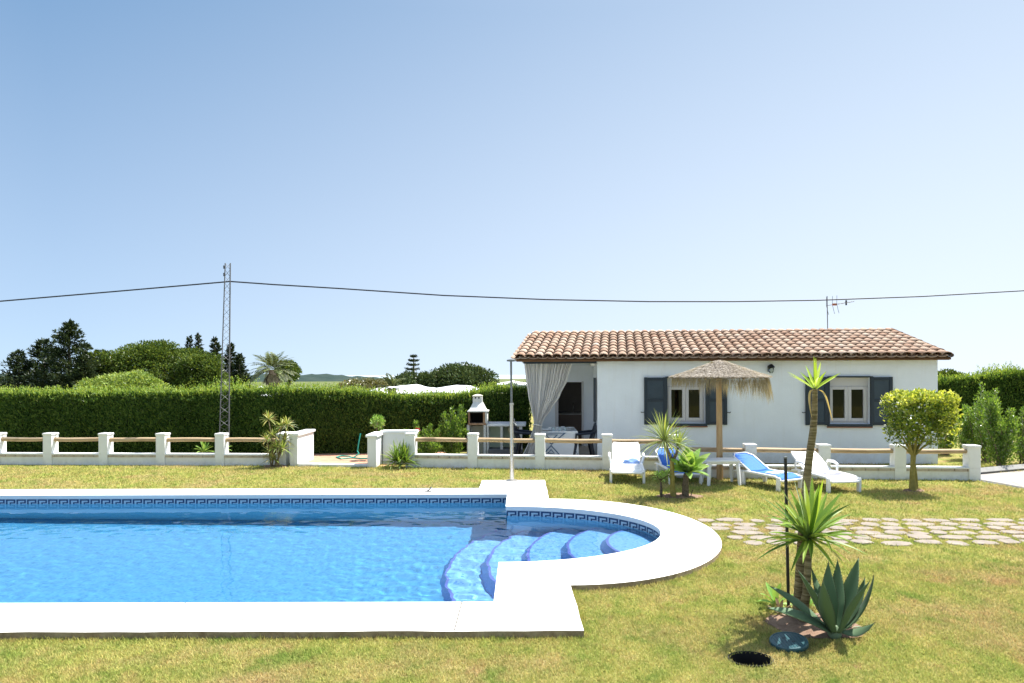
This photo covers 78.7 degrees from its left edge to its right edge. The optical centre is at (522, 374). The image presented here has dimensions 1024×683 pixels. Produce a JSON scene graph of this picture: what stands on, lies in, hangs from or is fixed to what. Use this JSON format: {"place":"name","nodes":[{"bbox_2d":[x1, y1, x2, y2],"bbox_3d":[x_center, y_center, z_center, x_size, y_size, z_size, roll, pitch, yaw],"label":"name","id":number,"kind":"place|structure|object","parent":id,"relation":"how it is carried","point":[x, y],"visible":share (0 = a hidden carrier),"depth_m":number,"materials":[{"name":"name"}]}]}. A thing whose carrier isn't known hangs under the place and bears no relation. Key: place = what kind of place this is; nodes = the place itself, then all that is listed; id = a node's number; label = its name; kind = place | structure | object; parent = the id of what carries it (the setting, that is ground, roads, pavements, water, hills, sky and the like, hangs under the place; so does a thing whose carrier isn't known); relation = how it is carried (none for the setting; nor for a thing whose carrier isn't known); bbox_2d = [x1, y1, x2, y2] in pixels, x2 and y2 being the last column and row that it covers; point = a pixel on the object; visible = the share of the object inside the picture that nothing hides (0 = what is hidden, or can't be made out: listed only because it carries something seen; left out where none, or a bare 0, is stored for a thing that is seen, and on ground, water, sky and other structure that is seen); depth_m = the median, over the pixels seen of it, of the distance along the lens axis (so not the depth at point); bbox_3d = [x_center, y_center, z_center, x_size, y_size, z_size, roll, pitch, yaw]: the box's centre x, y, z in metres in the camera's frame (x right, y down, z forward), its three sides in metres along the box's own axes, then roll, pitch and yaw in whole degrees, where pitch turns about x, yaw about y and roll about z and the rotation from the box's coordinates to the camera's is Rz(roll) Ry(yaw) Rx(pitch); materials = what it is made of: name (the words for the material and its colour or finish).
{"place":"outdoors","nodes":[
{"label":"outdoors","id":0,"kind":"place"},
{"bbox_2d":[0,373,382,382],"bbox_3d":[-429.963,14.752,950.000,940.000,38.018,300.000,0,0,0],"label":"wooded hill","id":1,"kind":"structure","parent":0,"point":[316,377],"depth_m":903.74,"materials":[{"name":"plant"}]},
{"bbox_2d":[0,379,531,413],"bbox_3d":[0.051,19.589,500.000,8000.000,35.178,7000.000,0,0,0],"label":"field ground","id":2,"kind":"structure","parent":0,"point":[500,381],"depth_m":591.32,"materials":[{"name":"plant"}]},
{"bbox_2d":[0,349,43,389],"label":"cypress tree","id":3,"kind":"object","parent":2,"relation":"on","point":[20,355],"visible":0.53,"depth_m":55.56,"materials":[{"name":"green plant"}]},
{"bbox_2d":[0,338,64,390],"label":"cypress tree","id":4,"kind":"object","parent":2,"relation":"on","point":[39,347],"visible":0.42,"depth_m":56.27,"materials":[{"name":"green plant"}]},
{"bbox_2d":[22,318,103,391],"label":"cypress tree","id":5,"kind":"object","parent":2,"relation":"on","point":[66,333],"visible":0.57,"depth_m":54.44,"materials":[{"name":"green plant"}]},
{"bbox_2d":[56,348,96,390],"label":"cypress tree","id":6,"kind":"object","parent":2,"relation":"on","point":[85,369],"visible":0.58,"depth_m":53.64,"materials":[{"name":"green plant"}]},
{"bbox_2d":[88,349,124,379],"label":"broadleaf tree","id":7,"kind":"object","parent":2,"relation":"on","point":[103,352],"visible":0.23,"depth_m":57.06,"materials":[{"name":"green plant"}]},
{"bbox_2d":[72,369,169,397],"bbox_3d":[-19.192,0.944,29.953,3.882,2.437,3.350,0,0,-40],"label":"shrub","id":8,"kind":"object","parent":2,"relation":"on","point":[141,378],"visible":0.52,"depth_m":29.26,"materials":[{"name":"green plant"}]},
{"bbox_2d":[97,339,214,389],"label":"umbrella pine","id":9,"kind":"object","parent":2,"relation":"on","point":[158,359],"visible":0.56,"depth_m":58.09,"materials":[{"name":"green plant"}]},
{"bbox_2d":[194,332,203,349],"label":"cypress tree","id":10,"kind":"object","parent":2,"relation":"on","point":[198,339],"visible":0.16,"depth_m":65.96,"materials":[{"name":"green plant"}]},
{"bbox_2d":[170,352,232,390],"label":"umbrella pine","id":11,"kind":"object","parent":2,"relation":"on","point":[206,371],"visible":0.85,"depth_m":57.99,"materials":[{"name":"green plant"}]},
{"bbox_2d":[208,336,225,383],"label":"cypress tree","id":12,"kind":"object","parent":2,"relation":"on","point":[215,346],"visible":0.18,"depth_m":63.93,"materials":[{"name":"green plant"}]},
{"bbox_2d":[220,342,241,386],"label":"cypress tree","id":13,"kind":"object","parent":2,"relation":"on","point":[232,356],"visible":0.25,"depth_m":63.79,"materials":[{"name":"green plant"}]},
{"bbox_2d":[226,353,252,390],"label":"cypress tree","id":14,"kind":"object","parent":2,"relation":"on","point":[241,372],"visible":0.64,"depth_m":62.83,"materials":[{"name":"green plant"}]},
{"bbox_2d":[247,351,296,386],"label":"palm tree","id":15,"kind":"object","parent":2,"relation":"on","point":[275,376],"visible":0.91,"depth_m":49.61,"materials":[{"name":"green plant"}]},
{"bbox_2d":[273,359,301,386],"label":"broadleaf tree","id":16,"kind":"object","parent":2,"relation":"on","point":[296,368],"visible":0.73,"depth_m":61.52,"materials":[{"name":"green plant"}]},
{"bbox_2d":[338,376,390,390],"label":"shrub","id":17,"kind":"object","parent":2,"relation":"on","point":[368,383],"visible":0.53,"depth_m":59.34,"materials":[{"name":"green plant"}]},
{"bbox_2d":[377,373,407,393],"bbox_3d":[-8.230,1.000,40.080,2.162,2.236,1.873,0,0,33],"label":"palm tree","id":18,"kind":"object","parent":2,"relation":"on","point":[391,381],"visible":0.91,"depth_m":39.75,"materials":[{"name":"green plant"}]},
{"bbox_2d":[403,354,419,375],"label":"norfolk pine","id":19,"kind":"object","parent":2,"relation":"on","point":[413,356],"visible":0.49,"depth_m":89.82,"materials":[{"name":"green plant"}]},
{"bbox_2d":[394,370,439,387],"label":"broadleaf tree","id":20,"kind":"object","parent":2,"relation":"on","point":[420,378],"visible":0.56,"depth_m":76.62,"materials":[{"name":"green plant"}]},
{"bbox_2d":[376,384,478,394],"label":"greenhouse","id":21,"kind":"object","parent":2,"relation":"on","point":[413,387],"visible":0.16,"depth_m":48.40,"materials":[{"name":"plastic"}]},
{"bbox_2d":[425,361,499,387],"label":"broadleaf tree","id":22,"kind":"object","parent":2,"relation":"on","point":[456,373],"visible":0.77,"depth_m":77.57,"materials":[{"name":"green plant"}]},
{"bbox_2d":[938,368,964,376],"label":"broadleaf tree","id":23,"kind":"object","parent":2,"relation":"on","point":[943,372],"visible":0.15,"depth_m":59.37,"materials":[{"name":"green plant"}]},
{"bbox_2d":[306,450,457,466],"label":"terrace paving","id":24,"kind":"structure","parent":0,"point":[325,458],"depth_m":14.88,"materials":[{"name":"ceramic"}]},
{"bbox_2d":[297,463,366,466],"bbox_3d":[-4.045,1.980,13.660,1.750,0.060,0.160,0,0,6],"label":"gate threshold","id":25,"kind":"object","parent":24,"relation":"on","point":[335,464],"visible":0.89,"depth_m":13.60,"materials":[{"name":"white paint"}]},
{"bbox_2d":[336,433,366,458],"bbox_3d":[-3.827,1.710,14.950,1.310,0.573,0.527,0,0,0],"label":"garden hose","id":26,"kind":"object","parent":24,"relation":"on","point":[349,457],"visible":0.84,"depth_m":14.99,"materials":[{"name":"teal"}]},
{"bbox_2d":[370,414,385,431],"bbox_3d":[-3.410,1.464,14.708,0.400,1.091,0.393,0,0,0],"label":"young tree","id":27,"kind":"object","parent":24,"relation":"on","point":[380,420],"visible":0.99,"depth_m":14.64,"materials":[{"name":"green plant"}]},
{"bbox_2d":[404,419,443,453],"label":"flowering bush","id":28,"kind":"object","parent":24,"relation":"on","point":[427,447],"visible":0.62,"depth_m":14.47,"materials":[{"name":"green plant"}]},
{"bbox_2d":[0,414,1023,682],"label":"lawn","id":29,"kind":"structure","parent":0,"point":[952,458],"depth_m":4.91,"materials":[{"name":"plant"}]},
{"bbox_2d":[0,432,288,465],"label":"garden wall","id":30,"kind":"structure","parent":29,"relation":"on","point":[50,454],"depth_m":13.95,"materials":[{"name":"white paint"}]},
{"bbox_2d":[194,442,231,451],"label":"aloe plant","id":31,"kind":"object","parent":29,"relation":"on","point":[204,446],"visible":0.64,"depth_m":14.68,"materials":[{"name":"green plant"}]},
{"bbox_2d":[219,263,230,452],"bbox_3d":[-7.105,-0.322,14.988,0.305,4.689,0.213,0,0,0],"label":"lattice mast","id":32,"kind":"object","parent":29,"relation":"on","point":[229,320],"visible":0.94,"depth_m":14.90,"materials":[{"name":"metal"}]},
{"bbox_2d":[0,281,1023,301],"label":"overhead cable","id":33,"kind":"object","parent":32,"relation":"attached to","point":[491,297],"visible":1,"depth_m":15.72,"materials":[{"name":"grey plastic"}]},
{"bbox_2d":[0,375,532,453],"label":"hedge","id":34,"kind":"object","parent":29,"relation":"on","point":[337,419],"visible":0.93,"depth_m":15.55,"materials":[{"name":"green plant"}]},
{"bbox_2d":[263,464,287,467],"bbox_3d":[-5.407,1.990,13.645,0.580,0.039,0.424,0,0,33],"label":"soil patch","id":35,"kind":"object","parent":29,"relation":"on","point":[267,466],"visible":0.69,"depth_m":13.58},
{"bbox_2d":[258,410,295,466],"bbox_3d":[-5.355,1.393,13.543,0.892,1.267,0.681,0,0,0],"label":"dracaena clump","id":36,"kind":"object","parent":35,"relation":"on","point":[276,445],"visible":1,"depth_m":13.53,"materials":[{"name":"green plant"}]},
{"bbox_2d":[279,429,314,465],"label":"gate pier","id":37,"kind":"structure","parent":29,"relation":"on","point":[302,447],"depth_m":14.02,"materials":[{"name":"white paint"}]},
{"bbox_2d":[0,498,659,537],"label":"pool basin","id":38,"kind":"object","parent":29,"relation":"in","point":[357,500],"visible":0.05,"depth_m":10.17,"materials":[{"name":"blue tile"}]},
{"bbox_2d":[0,503,657,602],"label":"water","id":39,"kind":"structure","parent":38,"relation":"in","point":[258,552],"depth_m":7.47,"materials":[{"name":"liquid"}]},
{"bbox_2d":[0,480,721,639],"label":"pool coping","id":40,"kind":"object","parent":29,"relation":"on","point":[534,599],"visible":0.99,"depth_m":5.28,"materials":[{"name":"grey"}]},
{"bbox_2d":[506,359,517,484],"bbox_3d":[-0.185,0.828,11.241,0.229,2.225,0.575,0,0,0],"label":"pool shower","id":41,"kind":"object","parent":40,"relation":"on","point":[511,457],"visible":1,"depth_m":11.39,"materials":[{"name":"metal"}]},
{"bbox_2d":[365,430,418,467],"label":"gate pier","id":42,"kind":"structure","parent":29,"relation":"on","point":[378,445],"depth_m":13.96,"materials":[{"name":"white paint"}]},
{"bbox_2d":[380,438,418,468],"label":"spiky yucca bush","id":43,"kind":"object","parent":29,"relation":"on","point":[397,457],"visible":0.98,"depth_m":13.34,"materials":[{"name":"green plant"}]},
{"bbox_2d":[437,404,468,453],"bbox_3d":[-1.651,1.362,14.859,0.787,1.361,0.606,0,0,0],"label":"oleander bush","id":44,"kind":"object","parent":29,"relation":"on","point":[457,432],"visible":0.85,"depth_m":14.78,"materials":[{"name":"green plant"}]},
{"bbox_2d":[467,394,488,453],"bbox_3d":[-1.109,1.249,15.745,0.530,1.507,0.550,0,0,0],"label":"barbecue","id":45,"kind":"object","parent":29,"relation":"on","point":[477,411],"visible":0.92,"depth_m":15.64,"materials":[{"name":"white paint"}]},
{"bbox_2d":[487,419,525,454],"bbox_3d":[-0.405,1.555,15.705,1.004,0.892,0.610,0,0,0],"label":"outdoor counter","id":46,"kind":"object","parent":29,"relation":"on","point":[498,429],"visible":0.66,"depth_m":15.87,"materials":[{"name":"white paint"}]},
{"bbox_2d":[405,432,675,470],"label":"garden wall","id":47,"kind":"structure","parent":29,"relation":"on","point":[473,457],"depth_m":13.23,"materials":[{"name":"white paint"}]},
{"bbox_2d":[579,445,595,454],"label":"porch floor","id":48,"kind":"structure","parent":29,"relation":"on","point":[583,450],"depth_m":16.18,"materials":[{"name":"beige tile"}]},
{"bbox_2d":[513,422,531,454],"bbox_3d":[0.054,1.579,14.990,0.666,0.854,0.568,0,0,10],"label":"garden chair","id":49,"kind":"object","parent":48,"relation":"on","point":[517,431],"visible":0.35,"depth_m":15.09,"materials":[{"name":"grey plastic"}]},
{"bbox_2d":[542,428,578,454],"bbox_3d":[0.803,1.611,15.016,1.096,0.573,0.894,0,0,0],"label":"dining table","id":50,"kind":"object","parent":48,"relation":"on","point":[559,448],"visible":0.49,"depth_m":14.60,"materials":[{"name":"white fabric"}]},
{"bbox_2d":[573,422,596,454],"bbox_3d":[1.487,1.575,14.828,0.666,0.854,0.568,0,0,-2],"label":"garden chair","id":51,"kind":"object","parent":48,"relation":"on","point":[592,433],"visible":0.56,"depth_m":14.60,"materials":[{"name":"grey plastic"}]},
{"bbox_2d":[608,442,644,483],"bbox_3d":[2.007,1.683,12.027,0.712,0.640,1.290,0,0,8],"label":"sun lounger","id":52,"kind":"object","parent":29,"relation":"on","point":[621,452],"visible":0.91,"depth_m":12.22,"materials":[{"name":"white plastic"}]},
{"bbox_2d":[623,458,639,463],"bbox_3d":[2.105,1.665,12.043,0.323,0.105,0.266,0,0,8],"label":"towel","id":53,"kind":"object","parent":52,"relation":"on","point":[631,461],"visible":0.94,"depth_m":11.95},
{"bbox_2d":[632,412,702,496],"bbox_3d":[2.322,1.270,10.086,1.082,1.477,1.161,0,0,27],"label":"dracaena","id":54,"kind":"object","parent":29,"relation":"on","point":[663,434],"visible":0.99,"depth_m":10.10,"materials":[{"name":"green plant"}]},
{"bbox_2d":[654,447,701,484],"bbox_3d":[2.929,1.726,11.908,0.610,0.549,1.273,0,0,-3],"label":"sun lounger","id":55,"kind":"object","parent":29,"relation":"on","point":[663,460],"visible":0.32,"depth_m":12.10,"materials":[{"name":"blue fabric"}]},
{"bbox_2d":[655,493,702,498],"bbox_3d":[2.566,1.970,10.223,0.759,0.039,0.456,0,0,22],"label":"soil patch","id":56,"kind":"object","parent":29,"relation":"on","point":[678,495],"visible":0.75,"depth_m":10.12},
{"bbox_2d":[652,469,675,496],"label":"succulent shrub","id":57,"kind":"object","parent":56,"relation":"on","point":[661,475],"visible":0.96,"depth_m":10.12,"materials":[{"name":"green plant"}]},
{"bbox_2d":[665,446,709,496],"bbox_3d":[2.732,1.578,10.101,0.756,0.842,0.662,0,0,-17],"label":"foxtail agave","id":58,"kind":"object","parent":56,"relation":"on","point":[695,460],"visible":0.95,"depth_m":10.05,"materials":[{"name":"green plant"}]},
{"bbox_2d":[668,360,773,479],"bbox_3d":[3.751,0.903,11.829,1.995,2.376,1.945,0,0,0],"label":"thatched parasol","id":59,"kind":"object","parent":29,"relation":"on","point":[718,372],"visible":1,"depth_m":11.46,"materials":[{"name":"wicker"}]},
{"bbox_2d":[701,457,740,485],"bbox_3d":[3.605,1.763,11.360,0.630,0.460,0.430,0,0,-3],"label":"side table","id":60,"kind":"object","parent":29,"relation":"on","point":[730,461],"visible":0.74,"depth_m":11.18,"materials":[{"name":"white plastic"}]},
{"bbox_2d":[715,518,742,522],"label":"flagstone","id":61,"kind":"object","parent":29,"relation":"on","point":[729,519],"visible":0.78,"depth_m":8.51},
{"bbox_2d":[511,328,953,463],"bbox_3d":[4.776,0.443,16.497,9.648,3.290,5.557,0,0,5],"label":"bungalow","id":62,"kind":"object","parent":29,"relation":"on","point":[623,388],"visible":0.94,"depth_m":14.12,"materials":[{"name":"white paint"}]},
{"bbox_2d":[523,364,571,454],"bbox_3d":[0.572,0.821,14.384,1.197,2.241,0.178,0,0,0],"label":"curtain","id":63,"kind":"object","parent":62,"relation":"hanging from","point":[546,383],"visible":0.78,"depth_m":14.38,"materials":[{"name":"fabric"}]},
{"bbox_2d":[666,376,707,426],"bbox_3d":[3.711,0.615,14.180,0.939,1.149,0.205,0,0,5],"label":"window","id":64,"kind":"structure","parent":62,"relation":"in","point":[701,421],"depth_m":14.20,"materials":[{"name":"grey"}]},
{"bbox_2d":[826,296,853,328],"bbox_3d":[8.274,-1.568,16.245,0.663,1.005,0.187,0,0,26],"label":"television aerial","id":65,"kind":"object","parent":62,"relation":"on","point":[835,304],"visible":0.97,"depth_m":16.37,"materials":[{"name":"metal"}]},
{"bbox_2d":[827,376,872,427],"bbox_3d":[7.262,0.605,13.900,0.964,1.149,0.205,0,0,5],"label":"window","id":66,"kind":"structure","parent":62,"relation":"in","point":[846,383],"depth_m":13.92,"materials":[{"name":"grey"}]},
{"bbox_2d":[733,526,758,530],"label":"flagstone","id":67,"kind":"object","parent":29,"relation":"on","point":[745,528],"visible":0.66,"depth_m":8.03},
{"bbox_2d":[730,530,764,535],"bbox_3d":[2.820,1.998,7.834,0.407,0.044,0.212,0,0,2],"label":"flagstone","id":68,"kind":"object","parent":29,"relation":"on","point":[743,532],"visible":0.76,"depth_m":7.82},
{"bbox_2d":[728,651,773,667],"bbox_3d":[1.598,2.165,4.369,0.310,0.362,0.230,0,0,0],"label":"valve pit","id":69,"kind":"object","parent":29,"relation":"in","point":[750,658],"visible":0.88,"depth_m":4.47,"materials":[{"name":"black plastic"}]},
{"bbox_2d":[733,452,802,491],"bbox_3d":[4.346,1.726,11.217,0.583,0.541,1.208,0,0,-27],"label":"sun lounger","id":70,"kind":"object","parent":29,"relation":"on","point":[751,463],"visible":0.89,"depth_m":11.31,"materials":[{"name":"blue fabric"}]},
{"bbox_2d":[757,582,792,606],"bbox_3d":[2.187,1.897,5.361,0.308,0.216,0.341,0,0,-35],"label":"agave pup","id":71,"kind":"object","parent":29,"relation":"on","point":[773,593],"visible":0.63,"depth_m":5.36,"materials":[{"name":"green plant"}]},
{"bbox_2d":[783,457,789,607],"bbox_3d":[2.248,1.396,5.304,0.055,1.396,0.030,0,0,0],"label":"plant stake","id":72,"kind":"object","parent":29,"relation":"on","point":[786,530],"visible":0.67,"depth_m":5.29,"materials":[{"name":"black plastic"}]},
{"bbox_2d":[769,631,808,652],"bbox_3d":[1.960,1.968,4.593,0.269,0.072,0.269,0,0,0],"label":"round plastic cover","id":73,"kind":"object","parent":29,"relation":"on","point":[788,641],"visible":1,"depth_m":4.57,"materials":[{"name":"teal"}]},
{"bbox_2d":[764,613,862,639],"bbox_3d":[2.314,1.970,4.974,0.751,0.040,0.585,0,0,0],"label":"soil patch","id":74,"kind":"object","parent":29,"relation":"on","point":[782,622],"visible":0.42,"depth_m":4.88,"materials":[{"name":"soil"}]},
{"bbox_2d":[755,359,870,621],"bbox_3d":[2.312,0.925,4.963,0.928,2.152,0.996,0,0,9],"label":"yucca","id":75,"kind":"object","parent":74,"relation":"on","point":[811,521],"visible":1,"depth_m":5.01,"materials":[{"name":"green plant"}]},
{"bbox_2d":[768,557,874,639],"bbox_3d":[2.221,1.718,4.772,0.928,0.592,0.562,0,0,0],"label":"agave","id":76,"kind":"object","parent":74,"relation":"on","point":[840,606],"visible":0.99,"depth_m":4.73,"materials":[{"name":"green"}]},
{"bbox_2d":[791,451,861,493],"bbox_3d":[5.321,1.707,11.053,0.674,0.574,1.242,0,0,-9],"label":"sun lounger","id":77,"kind":"object","parent":29,"relation":"on","point":[819,466],"visible":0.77,"depth_m":11.12,"materials":[{"name":"white plastic"}]},
{"bbox_2d":[674,443,981,480],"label":"garden wall","id":78,"kind":"structure","parent":29,"relation":"on","point":[969,469],"depth_m":11.78,"materials":[{"name":"white paint"}]},
{"bbox_2d":[850,539,873,544],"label":"flagstone","id":79,"kind":"object","parent":29,"relation":"on","point":[863,541],"visible":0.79,"depth_m":7.37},
{"bbox_2d":[855,530,883,535],"bbox_3d":[4.338,1.998,7.820,0.356,0.044,0.211,0,0,7],"label":"flagstone","id":80,"kind":"object","parent":29,"relation":"on","point":[859,532],"visible":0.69,"depth_m":7.82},
{"bbox_2d":[869,535,903,539],"bbox_3d":[4.440,1.996,7.605,0.343,0.044,0.200,0,0,3],"label":"flagstone","id":81,"kind":"object","parent":29,"relation":"on","point":[890,537],"visible":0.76,"depth_m":7.62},
{"bbox_2d":[881,526,905,530],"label":"flagstone","id":82,"kind":"object","parent":29,"relation":"on","point":[892,527],"visible":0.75,"depth_m":8.02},
{"bbox_2d":[881,541,912,546],"bbox_3d":[4.395,1.997,7.325,0.371,0.044,0.203,0,0,-2],"label":"flagstone","id":83,"kind":"object","parent":29,"relation":"on","point":[900,543],"visible":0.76,"depth_m":7.30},
{"bbox_2d":[903,488,923,491],"bbox_3d":[6.660,1.959,10.647,0.388,0.040,0.280,0,0,26],"label":"soil patch","id":84,"kind":"object","parent":29,"relation":"on","point":[908,489],"visible":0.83,"depth_m":10.57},
{"bbox_2d":[878,387,962,490],"bbox_3d":[6.718,1.094,10.608,1.110,1.784,0.983,0,0,0],"label":"topiary tree","id":85,"kind":"object","parent":84,"relation":"on","point":[935,404],"visible":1,"depth_m":10.39,"materials":[{"name":"green plant"}]},
{"bbox_2d":[901,522,934,526],"bbox_3d":[5.253,1.996,8.256,0.460,0.044,0.201,0,0,-2],"label":"flagstone","id":86,"kind":"object","parent":29,"relation":"on","point":[921,523],"visible":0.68,"depth_m":8.28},
{"bbox_2d":[906,534,931,539],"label":"flagstone","id":87,"kind":"object","parent":29,"relation":"on","point":[919,536],"visible":0.72,"depth_m":7.59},
{"bbox_2d":[914,539,941,544],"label":"flagstone","id":88,"kind":"object","parent":29,"relation":"on","point":[924,541],"visible":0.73,"depth_m":7.38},
{"bbox_2d":[926,526,957,530],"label":"flagstone","id":89,"kind":"object","parent":29,"relation":"on","point":[945,528],"visible":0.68,"depth_m":8.04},
{"bbox_2d":[938,404,959,454],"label":"garden shrub","id":90,"kind":"object","parent":29,"relation":"on","point":[945,446],"visible":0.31,"depth_m":15.26,"materials":[{"name":"green plant"}]},
{"bbox_2d":[937,535,972,540],"bbox_3d":[5.229,1.989,7.577,0.387,0.044,0.201,0,0,4],"label":"flagstone","id":91,"kind":"object","parent":29,"relation":"on","point":[959,537],"visible":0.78,"depth_m":7.54,"materials":[{"name":"stone"}]},
{"bbox_2d":[946,540,969,545],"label":"flagstone","id":92,"kind":"object","parent":29,"relation":"on","point":[953,542],"visible":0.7,"depth_m":7.34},
{"bbox_2d":[951,404,978,457],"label":"garden shrub","id":93,"kind":"object","parent":29,"relation":"on","point":[966,434],"visible":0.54,"depth_m":14.47,"materials":[{"name":"green plant"}]},
{"bbox_2d":[938,361,1023,429],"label":"hedge","id":94,"kind":"object","parent":29,"relation":"on","point":[1007,382],"visible":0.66,"depth_m":21.70,"materials":[{"name":"green plant"}]},
{"bbox_2d":[971,540,999,544],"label":"flagstone","id":95,"kind":"object","parent":29,"relation":"on","point":[982,542],"visible":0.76,"depth_m":7.33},
{"bbox_2d":[970,382,1003,461],"bbox_3d":[10.528,1.065,14.132,0.678,1.857,0.929,0,0,31],"label":"garden shrub","id":96,"kind":"object","parent":29,"relation":"on","point":[977,412],"visible":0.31,"depth_m":14.09,"materials":[{"name":"green plant"}]},
{"bbox_2d":[974,535,1011,539],"bbox_3d":[5.679,1.988,7.565,0.420,0.044,0.188,0,0,-2],"label":"flagstone","id":97,"kind":"object","parent":29,"relation":"on","point":[993,537],"visible":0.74,"depth_m":7.54,"materials":[{"name":"stone"}]},
{"bbox_2d":[978,396,1021,466],"bbox_3d":[10.036,1.245,13.134,0.888,1.632,0.728,0,0,-45],"label":"garden shrub","id":98,"kind":"object","parent":29,"relation":"on","point":[1000,436],"visible":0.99,"depth_m":13.05,"materials":[{"name":"green plant"}]},
{"bbox_2d":[983,518,1016,521],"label":"flagstone","id":99,"kind":"object","parent":29,"relation":"on","point":[1000,519],"visible":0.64,"depth_m":8.48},
{"bbox_2d":[983,522,1017,526],"bbox_3d":[6.297,1.988,8.242,0.414,0.044,0.215,0,0,-3],"label":"flagstone","id":100,"kind":"object","parent":29,"relation":"on","point":[1001,524],"visible":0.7,"depth_m":8.25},
{"bbox_2d":[996,539,1021,544],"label":"flagstone","id":101,"kind":"object","parent":29,"relation":"on","point":[1004,541],"visible":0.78,"depth_m":7.36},
{"bbox_2d":[1011,405,1023,463],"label":"garden shrub","id":102,"kind":"object","parent":29,"relation":"on","point":[1020,446],"visible":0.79,"depth_m":13.53,"materials":[{"name":"green plant"}]},
{"bbox_2d":[0,0,1023,374],"label":"sky","id":103,"kind":"structure","parent":0,"point":[629,150],"materials":[{"name":"blue"}]},
{"bbox_2d":[345,374,970,378],"bbox_3d":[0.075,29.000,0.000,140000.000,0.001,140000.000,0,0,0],"label":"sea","id":104,"kind":"structure","parent":0,"point":[508,376],"depth_m":11754.30,"materials":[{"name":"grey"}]},
{"bbox_2d":[981,470,1023,486],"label":"driveway","id":105,"kind":"structure","parent":0,"point":[1009,477],"depth_m":11.95,"materials":[{"name":"concrete"}]},
{"bbox_2d":[981,464,1023,473],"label":"driveway kerb","id":106,"kind":"structure","parent":105,"relation":"on","point":[995,469],"depth_m":12.61,"materials":[{"name":"concrete"}]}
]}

